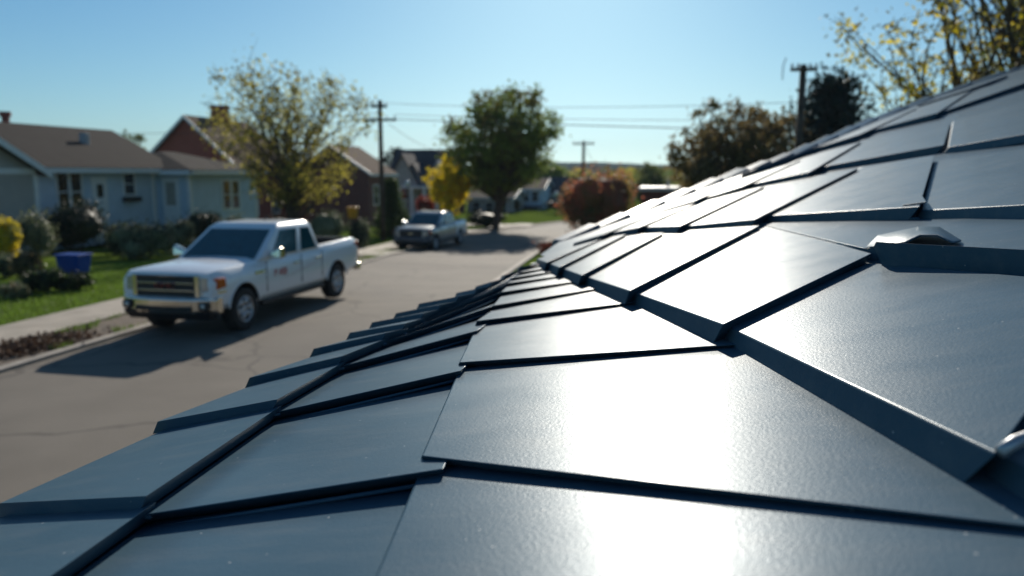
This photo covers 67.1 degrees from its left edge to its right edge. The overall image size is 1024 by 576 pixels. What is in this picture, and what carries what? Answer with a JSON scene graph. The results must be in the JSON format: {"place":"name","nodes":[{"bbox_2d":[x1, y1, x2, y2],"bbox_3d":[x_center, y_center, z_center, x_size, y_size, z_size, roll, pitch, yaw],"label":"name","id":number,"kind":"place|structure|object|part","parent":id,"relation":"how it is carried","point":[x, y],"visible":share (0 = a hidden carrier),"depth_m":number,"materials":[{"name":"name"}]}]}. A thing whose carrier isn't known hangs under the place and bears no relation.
{"place":"outdoors","nodes":[
{"label":"outdoors","id":0,"kind":"place"},
{"bbox_2d":[0,223,533,343],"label":"sidewalk","id":1,"kind":"structure","parent":0,"point":[75,316],"depth_m":14.21,"materials":[{"name":"concrete"}]},
{"bbox_2d":[0,221,579,502],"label":"road","id":2,"kind":"structure","parent":0,"point":[61,415],"depth_m":11.27,"materials":[{"name":"grey asphalt"}]},
{"bbox_2d":[122,215,360,329],"bbox_3d":[-5.009,-0.501,15.293,2.215,1.865,5.862,2,9,13],"label":"pickup truck","id":3,"kind":"object","parent":2,"relation":"on","point":[233,272],"visible":1,"depth_m":13.90,"materials":[{"name":"white paint"}]},
{"bbox_3d":[-4.329,-0.886,14.693,0.119,0.443,1.108,2,9,13],"label":"side window","id":4,"kind":"part","parent":3,"relation":"part of","materials":[{"name":"black glass"}]},
{"bbox_3d":[-4.135,-1.007,15.510,0.117,0.443,0.624,2,9,13],"label":"side window","id":5,"kind":"part","parent":3,"relation":"part of","materials":[{"name":"black glass"}]},
{"bbox_2d":[393,209,467,249],"bbox_3d":[-3.881,-2.919,37.628,2.265,1.845,5.711,2,9,15],"label":"pickup truck","id":6,"kind":"object","parent":2,"relation":"on","point":[432,228],"visible":0.99,"depth_m":36.34,"materials":[{"name":"silver metal"}]},
{"bbox_3d":[-3.201,-3.296,37.010,0.122,0.438,1.080,2,9,15],"label":"side window","id":7,"kind":"part","parent":6,"relation":"part of","materials":[{"name":"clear glass"}]},
{"bbox_3d":[-2.984,-3.414,37.799,0.119,0.438,0.608,2,9,15],"label":"side window","id":8,"kind":"part","parent":6,"relation":"part of","materials":[{"name":"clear glass"}]},
{"bbox_2d":[0,182,678,325],"bbox_3d":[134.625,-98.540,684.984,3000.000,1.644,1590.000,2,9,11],"label":"ground","id":9,"kind":"structure","parent":0,"point":[100,257],"depth_m":31.50,"materials":[{"name":"green plant"}]},
{"bbox_2d":[0,251,15,277],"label":"shrub","id":10,"kind":"object","parent":9,"relation":"on","point":[5,271],"visible":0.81,"depth_m":20.84,"materials":[{"name":"green plant"}]},
{"bbox_2d":[0,214,22,256],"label":"shrub","id":11,"kind":"object","parent":9,"relation":"on","point":[10,235],"visible":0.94,"depth_m":25.98,"materials":[{"name":"yellow plant"}]},
{"bbox_2d":[0,280,32,299],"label":"shrub","id":12,"kind":"object","parent":9,"relation":"on","point":[17,289],"visible":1,"depth_m":16.59,"materials":[{"name":"green plant"}]},
{"bbox_2d":[8,243,44,279],"bbox_3d":[-12.444,-0.651,19.860,0.804,1.023,0.848,2,9,11],"label":"shrub","id":13,"kind":"object","parent":9,"relation":"on","point":[23,262],"visible":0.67,"depth_m":19.68,"materials":[{"name":"green plant"}]},
{"bbox_2d":[14,205,60,256],"bbox_3d":[-17.523,-2.084,28.476,1.732,1.948,1.571,2,9,11],"label":"shrub","id":14,"kind":"object","parent":9,"relation":"on","point":[38,232],"visible":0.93,"depth_m":28.15,"materials":[{"name":"green plant"}]},
{"bbox_2d":[18,263,68,293],"bbox_3d":[-10.696,-0.223,17.647,0.940,0.732,0.957,2,9,11],"label":"shrub","id":15,"kind":"object","parent":9,"relation":"on","point":[45,280],"visible":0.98,"depth_m":17.48,"materials":[{"name":"green plant"}]},
{"bbox_2d":[53,252,92,274],"bbox_3d":[-12.012,-0.624,21.200,0.783,0.634,0.602,2,9,11],"label":"storage tub","id":16,"kind":"object","parent":9,"relation":"on","point":[67,263],"visible":0.86,"depth_m":20.97,"materials":[{"name":"blue plastic"}]},
{"bbox_2d":[52,270,96,291],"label":"shrub","id":17,"kind":"object","parent":9,"relation":"on","point":[78,280],"visible":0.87,"depth_m":17.92,"materials":[{"name":"green plant"}]},
{"bbox_2d":[41,195,109,252],"bbox_3d":[-17.917,-2.658,31.962,2.684,2.379,2.812,2,9,11],"label":"hedge shrub","id":18,"kind":"object","parent":9,"relation":"on","point":[82,223],"visible":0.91,"depth_m":31.50,"materials":[{"name":"green plant"}]},
{"bbox_2d":[99,219,123,255],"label":"hedge shrub","id":19,"kind":"object","parent":9,"relation":"on","point":[109,244],"visible":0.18,"depth_m":29.98,"materials":[{"name":"green plant"}]},
{"bbox_2d":[0,111,267,253],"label":"bungalow","id":20,"kind":"object","parent":9,"relation":"on","point":[122,178],"visible":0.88,"depth_m":36.96,"materials":[{"name":"grey"}]},
{"bbox_2d":[54,173,71,211],"bbox_3d":[-19.334,-4.135,33.289,0.075,1.780,0.780,2,9,11],"label":"window","id":21,"kind":"structure","parent":20,"relation":"in","point":[62,184],"depth_m":33.27,"materials":[{"name":"white glass"}]},
{"bbox_2d":[69,173,83,205],"bbox_3d":[-19.188,-4.228,34.037,0.075,1.780,0.780,2,9,11],"label":"window","id":22,"kind":"structure","parent":20,"relation":"in","point":[75,179],"depth_m":34.02,"materials":[{"name":"white glass"}]},
{"bbox_2d":[90,177,109,242],"bbox_3d":[-18.911,-3.612,35.542,0.085,2.964,0.960,2,9,11],"label":"front door","id":23,"kind":"structure","parent":20,"relation":"in","point":[98,184],"depth_m":35.49,"materials":[{"name":"white wood"}]},
{"bbox_2d":[122,173,136,195],"bbox_3d":[-18.521,-5.031,37.383,0.075,1.130,0.900,2,9,11],"label":"window","id":24,"kind":"structure","parent":20,"relation":"in","point":[128,179],"depth_m":37.39,"materials":[{"name":"white glass"}]},
{"bbox_2d":[162,178,180,225],"bbox_3d":[-17.385,-4.141,39.531,0.920,2.934,0.085,2,9,11],"label":"porch door","id":25,"kind":"structure","parent":20,"relation":"in","point":[170,186],"depth_m":39.43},
{"bbox_2d":[221,179,231,209],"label":"window","id":26,"kind":"structure","parent":20,"relation":"in","point":[225,183],"depth_m":42.52,"materials":[{"name":"white glass"}]},
{"bbox_2d":[231,179,240,209],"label":"window","id":27,"kind":"structure","parent":20,"relation":"in","point":[235,183],"depth_m":43.42,"materials":[{"name":"white glass"}]},
{"bbox_2d":[121,129,148,150],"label":"tree","id":28,"kind":"object","parent":9,"relation":"on","point":[139,137],"visible":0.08,"depth_m":91.33,"materials":[{"name":"green plant"}]},
{"bbox_2d":[99,217,185,259],"bbox_3d":[-13.507,-1.836,28.529,2.740,1.550,2.834,2,9,11],"label":"hedge shrub","id":29,"kind":"object","parent":9,"relation":"on","point":[134,242],"visible":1,"depth_m":27.95,"materials":[{"name":"green plant"}]},
{"bbox_2d":[167,216,196,248],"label":"hedge shrub","id":30,"kind":"object","parent":9,"relation":"on","point":[185,228],"visible":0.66,"depth_m":32.57,"materials":[{"name":"green plant"}]},
{"bbox_2d":[180,204,221,243],"bbox_3d":[-14.792,-2.948,36.728,2.034,2.026,1.988,2,9,11],"label":"hedge shrub","id":31,"kind":"object","parent":9,"relation":"on","point":[203,223],"visible":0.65,"depth_m":36.34,"materials":[{"name":"green plant"}]},
{"bbox_2d":[150,105,286,218],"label":"brick house","id":32,"kind":"structure","parent":9,"relation":"on","point":[177,137],"depth_m":51.92,"materials":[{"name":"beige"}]},
{"bbox_2d":[271,195,279,213],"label":"window","id":33,"kind":"structure","parent":32,"relation":"in","point":[276,210],"depth_m":56.65,"materials":[{"name":"grey glass"}]},
{"bbox_2d":[218,211,245,220],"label":"shrub","id":34,"kind":"object","parent":9,"relation":"on","point":[232,218],"visible":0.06,"depth_m":38.16,"materials":[{"name":"green plant"}]},
{"bbox_2d":[263,212,286,218],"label":"hedge shrub","id":35,"kind":"object","parent":9,"relation":"on","point":[277,217],"visible":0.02,"depth_m":40.09,"materials":[{"name":"green plant"}]},
{"bbox_2d":[0,222,564,372],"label":"kerb","id":36,"kind":"structure","parent":9,"relation":"on","point":[41,357],"depth_m":12.21,"materials":[{"name":"concrete"}]},
{"bbox_2d":[0,220,567,365],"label":"verge","id":37,"kind":"structure","parent":9,"relation":"on","point":[125,320],"depth_m":13.80,"materials":[{"name":"green plant"}]},
{"bbox_2d":[0,324,119,359],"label":"fallen leaves","id":38,"kind":"object","parent":37,"relation":"on","point":[30,343],"visible":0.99,"depth_m":12.00,"materials":[{"name":"brown plant"}]},
{"bbox_2d":[0,248,409,349],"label":"grass","id":39,"kind":"structure","parent":37,"relation":"on","point":[101,274],"depth_m":16.86,"materials":[{"name":"green plant"}]},
{"bbox_2d":[192,34,383,219],"bbox_3d":[-10.847,-6.843,37.945,9.094,9.977,8.529,6,10,34],"label":"street tree","id":40,"kind":"object","parent":9,"relation":"on","point":[292,171],"visible":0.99,"depth_m":37.37,"materials":[{"name":"green plant"}]},
{"bbox_2d":[304,207,348,236],"bbox_3d":[-8.860,-2.853,36.300,2.044,1.984,2.082,4,9,26],"label":"hedge shrub","id":41,"kind":"object","parent":9,"relation":"on","point":[328,224],"visible":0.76,"depth_m":35.98,"materials":[{"name":"green plant"}]},
{"bbox_2d":[299,144,398,226],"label":"brick house","id":42,"kind":"structure","parent":9,"relation":"on","point":[363,194],"depth_m":58.78,"materials":[{"name":"beige"}]},
{"bbox_2d":[373,185,379,205],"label":"window","id":43,"kind":"structure","parent":42,"relation":"in","point":[375,187],"depth_m":59.63,"materials":[{"name":"grey glass"}]},
{"bbox_2d":[346,207,358,224],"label":"yellow box","id":44,"kind":"object","parent":9,"relation":"on","point":[351,211],"visible":0.91,"depth_m":43.17,"materials":[{"name":"plastic"}]},
{"bbox_2d":[345,215,372,247],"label":"hedge shrub","id":45,"kind":"object","parent":9,"relation":"on","point":[359,230],"visible":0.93,"depth_m":36.18,"materials":[{"name":"green plant"}]},
{"bbox_2d":[363,100,396,241],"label":"utility pole","id":46,"kind":"object","parent":9,"relation":"on","point":[380,106],"visible":0.88,"depth_m":41.52,"materials":[{"name":"wood"}]},
{"bbox_2d":[126,118,377,133],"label":"overhead wire","id":47,"kind":"object","parent":46,"relation":"attached to","point":[198,132],"visible":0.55,"depth_m":51.84,"materials":[{"name":"black metal"}]},
{"bbox_2d":[200,102,378,116],"bbox_3d":[-10.016,-8.437,36.762,0.026,0.586,10.858,6,10,33],"label":"overhead wire","id":48,"kind":"object","parent":46,"relation":"attached to","point":[285,115],"visible":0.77,"depth_m":35.93,"materials":[{"name":"black metal"}]},
{"bbox_2d":[394,114,620,119],"bbox_3d":[2.109,-7.756,34.994,20.905,1.135,0.020,6,11,36],"label":"overhead wire","id":49,"kind":"object","parent":46,"relation":"attached to","point":[521,118],"visible":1,"depth_m":35.93,"materials":[{"name":"black metal"}]},
{"bbox_2d":[389,102,794,107],"bbox_3d":[1.966,-8.368,34.931,21.262,1.080,0.020,6,10,36],"label":"overhead wire","id":50,"kind":"object","parent":46,"relation":"attached to","point":[600,107],"visible":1,"depth_m":34.02,"materials":[{"name":"black metal"}]},
{"bbox_2d":[397,119,791,131],"bbox_3d":[2.102,-7.429,35.043,20.905,1.314,0.037,6,11,36],"label":"overhead wire","id":51,"kind":"object","parent":46,"relation":"attached to","point":[606,126],"visible":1,"depth_m":33.42,"materials":[{"name":"black metal"}]},
{"bbox_2d":[376,146,402,166],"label":"tree","id":52,"kind":"object","parent":9,"relation":"on","point":[392,153],"visible":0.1,"depth_m":98.15,"materials":[{"name":"green plant"}]},
{"bbox_2d":[370,176,410,237],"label":"arborvitae","id":53,"kind":"object","parent":9,"relation":"on","point":[393,203],"visible":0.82,"depth_m":45.66,"materials":[{"name":"green plant"}]},
{"bbox_2d":[405,181,409,217],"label":"lamp post","id":54,"kind":"object","parent":9,"relation":"on","point":[407,183],"visible":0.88,"depth_m":51.93,"materials":[{"name":"grey metal"}]},
{"bbox_2d":[415,194,434,211],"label":"shrub","id":55,"kind":"object","parent":9,"relation":"on","point":[422,203],"visible":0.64,"depth_m":61.90,"materials":[{"name":"red plant"}]},
{"bbox_2d":[389,149,466,215],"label":"stone gabled house","id":56,"kind":"structure","parent":9,"relation":"on","point":[410,166],"depth_m":77.32,"materials":[{"name":"grey stone"}]},
{"bbox_2d":[400,185,406,199],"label":"window","id":57,"kind":"structure","parent":56,"relation":"in","point":[404,190],"depth_m":77.22,"materials":[{"name":"clear glass"}]},
{"bbox_2d":[421,154,476,214],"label":"maple sapling","id":58,"kind":"object","parent":9,"relation":"on","point":[447,189],"visible":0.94,"depth_m":52.85,"materials":[{"name":"yellow plant"}]},
{"bbox_2d":[465,208,507,227],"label":"car","id":59,"kind":"object","parent":9,"relation":"on","point":[485,219],"visible":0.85,"depth_m":55.08,"materials":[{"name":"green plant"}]},
{"bbox_2d":[466,189,527,211],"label":"street house","id":60,"kind":"structure","parent":9,"relation":"on","point":[477,201],"depth_m":85.88,"materials":[{"name":"beige"}]},
{"bbox_2d":[471,201,480,211],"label":"window","id":61,"kind":"structure","parent":60,"relation":"in","point":[475,205],"depth_m":85.93,"materials":[{"name":"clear glass"}]},
{"bbox_2d":[485,202,493,211],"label":"window","id":62,"kind":"structure","parent":60,"relation":"in","point":[490,205],"depth_m":85.66,"materials":[{"name":"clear glass"}]},
{"bbox_2d":[502,202,507,211],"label":"window","id":63,"kind":"structure","parent":60,"relation":"in","point":[505,209],"depth_m":85.31,"materials":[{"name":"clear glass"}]},
{"bbox_2d":[433,79,570,229],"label":"shade tree","id":64,"kind":"object","parent":9,"relation":"on","point":[498,170],"visible":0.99,"depth_m":51.47,"materials":[{"name":"green plant"}]},
{"bbox_2d":[0,66,1023,575],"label":"metal roofed house","id":65,"kind":"structure","parent":9,"relation":"on","point":[804,360],"depth_m":1.55,"materials":[{"name":"grey dark blue-grey metal roofing"}]},
{"bbox_2d":[491,251,539,281],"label":"kerb","id":66,"kind":"structure","parent":9,"relation":"on","point":[514,268],"depth_m":26.12,"materials":[{"name":"concrete"}]},
{"bbox_2d":[514,199,520,210],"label":"shrub","id":67,"kind":"object","parent":9,"relation":"on","point":[517,205],"visible":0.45,"depth_m":86.59,"materials":[{"name":"green plant"}]},
{"bbox_2d":[516,178,553,209],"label":"street house","id":68,"kind":"structure","parent":9,"relation":"on","point":[537,197],"depth_m":92.75,"materials":[{"name":"blue"}]},
{"bbox_2d":[524,191,529,201],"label":"window","id":69,"kind":"structure","parent":68,"relation":"in","point":[527,199],"depth_m":92.71,"materials":[{"name":"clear glass"}]},
{"bbox_2d":[531,191,538,201],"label":"window","id":70,"kind":"structure","parent":68,"relation":"in","point":[534,194],"depth_m":92.55,"materials":[{"name":"clear glass"}]},
{"bbox_2d":[533,238,551,253],"bbox_3d":[1.603,-1.792,32.871,1.476,0.731,1.800,0,8,0],"label":"flower planter","id":71,"kind":"object","parent":9,"relation":"on","point":[542,247],"visible":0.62,"depth_m":32.65,"materials":[{"name":"ceramic"}]},
{"bbox_2d":[536,163,570,177],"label":"tree","id":72,"kind":"object","parent":9,"relation":"on","point":[557,171],"visible":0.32,"depth_m":116.40,"materials":[{"name":"green plant"}]},
{"bbox_2d":[543,198,563,212],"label":"shrub","id":73,"kind":"object","parent":9,"relation":"on","point":[549,204],"visible":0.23,"depth_m":83.35,"materials":[{"name":"green plant"}]},
{"bbox_2d":[554,191,558,214],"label":"lamp post","id":74,"kind":"object","parent":9,"relation":"on","point":[555,193],"visible":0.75,"depth_m":79.93,"materials":[{"name":"black metal"}]},
{"bbox_2d":[544,177,579,201],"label":"street house","id":75,"kind":"structure","parent":9,"relation":"on","point":[557,182],"depth_m":99.86,"materials":[{"name":"grey"}]},
{"bbox_2d":[469,166,690,191],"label":"woodland","id":76,"kind":"object","parent":9,"relation":"on","point":[576,173],"visible":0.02,"depth_m":152.59,"materials":[{"name":"green plant"}]},
{"bbox_2d":[573,141,593,177],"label":"utility pole","id":77,"kind":"object","parent":9,"relation":"on","point":[583,143],"visible":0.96,"depth_m":64.98,"materials":[{"name":"wood"}]},
{"bbox_2d":[554,160,644,231],"bbox_3d":[4.622,-4.580,40.680,4.745,4.598,4.561,-2,9,-13],"label":"russet bush","id":78,"kind":"object","parent":9,"relation":"on","point":[588,199],"visible":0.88,"depth_m":39.46,"materials":[{"name":"brown plant"}]},
{"bbox_2d":[629,161,672,205],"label":"tree","id":79,"kind":"object","parent":9,"relation":"on","point":[650,175],"visible":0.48,"depth_m":84.70,"materials":[{"name":"green plant"}]},
{"bbox_2d":[639,180,680,205],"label":"brick garage","id":80,"kind":"structure","parent":9,"relation":"on","point":[649,193],"depth_m":44.91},
{"bbox_2d":[659,97,738,192],"bbox_3d":[9.485,-5.618,38.371,4.265,7.589,3.975,-2,9,-15],"label":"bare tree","id":81,"kind":"object","parent":9,"relation":"on","point":[673,158],"visible":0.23,"depth_m":37.98,"materials":[{"name":"brown plant"}]},
{"bbox_2d":[676,94,794,183],"bbox_3d":[10.857,-5.119,36.145,5.599,7.539,5.504,-3,9,-18],"label":"autumn tree","id":82,"kind":"object","parent":9,"relation":"on","point":[744,150],"visible":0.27,"depth_m":35.23,"materials":[{"name":"green plant"}]},
{"bbox_2d":[749,105,821,152],"bbox_3d":[13.332,-5.530,38.859,5.146,7.314,5.264,2,9,11],"label":"autumn tree","id":83,"kind":"object","parent":9,"relation":"on","point":[779,126],"visible":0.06,"depth_m":38.35,"materials":[{"name":"brown plant"}]},
{"bbox_2d":[782,58,817,148],"bbox_3d":[10.624,-4.659,29.111,1.251,7.776,0.382,1,9,5],"label":"utility pole","id":84,"kind":"object","parent":9,"relation":"on","point":[803,69],"visible":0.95,"depth_m":28.66,"materials":[{"name":"wood"}]},
{"bbox_2d":[778,56,882,148],"bbox_3d":[16.345,-6.622,39.399,9.493,9.787,8.831,-6,11,-36],"label":"spruce tree","id":85,"kind":"object","parent":9,"relation":"on","point":[834,107],"visible":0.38,"depth_m":37.94,"materials":[{"name":"green plant"}]},
{"bbox_2d":[819,0,1023,115],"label":"locust tree","id":86,"kind":"object","parent":9,"relation":"on","point":[1013,52],"visible":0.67,"depth_m":18.18,"materials":[{"name":"yellow plant"}]},
{"bbox_2d":[927,0,1023,81],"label":"locust tree","id":87,"kind":"object","parent":9,"relation":"on","point":[1003,51],"visible":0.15,"depth_m":20.05,"materials":[{"name":"green plant"}]},
{"bbox_2d":[358,223,534,254],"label":"driveway","id":88,"kind":"structure","parent":0,"point":[368,252],"depth_m":32.94,"materials":[{"name":"concrete"}]},
{"bbox_2d":[0,0,1019,164],"label":"sky","id":89,"kind":"structure","parent":0,"point":[135,66],"materials":[{"name":"blue"}]},
{"bbox_2d":[386,162,686,177],"bbox_3d":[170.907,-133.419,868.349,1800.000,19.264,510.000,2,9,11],"label":"hills","id":90,"kind":"structure","parent":0,"point":[613,166],"depth_m":957.05,"materials":[{"name":"green plant"}]}
]}

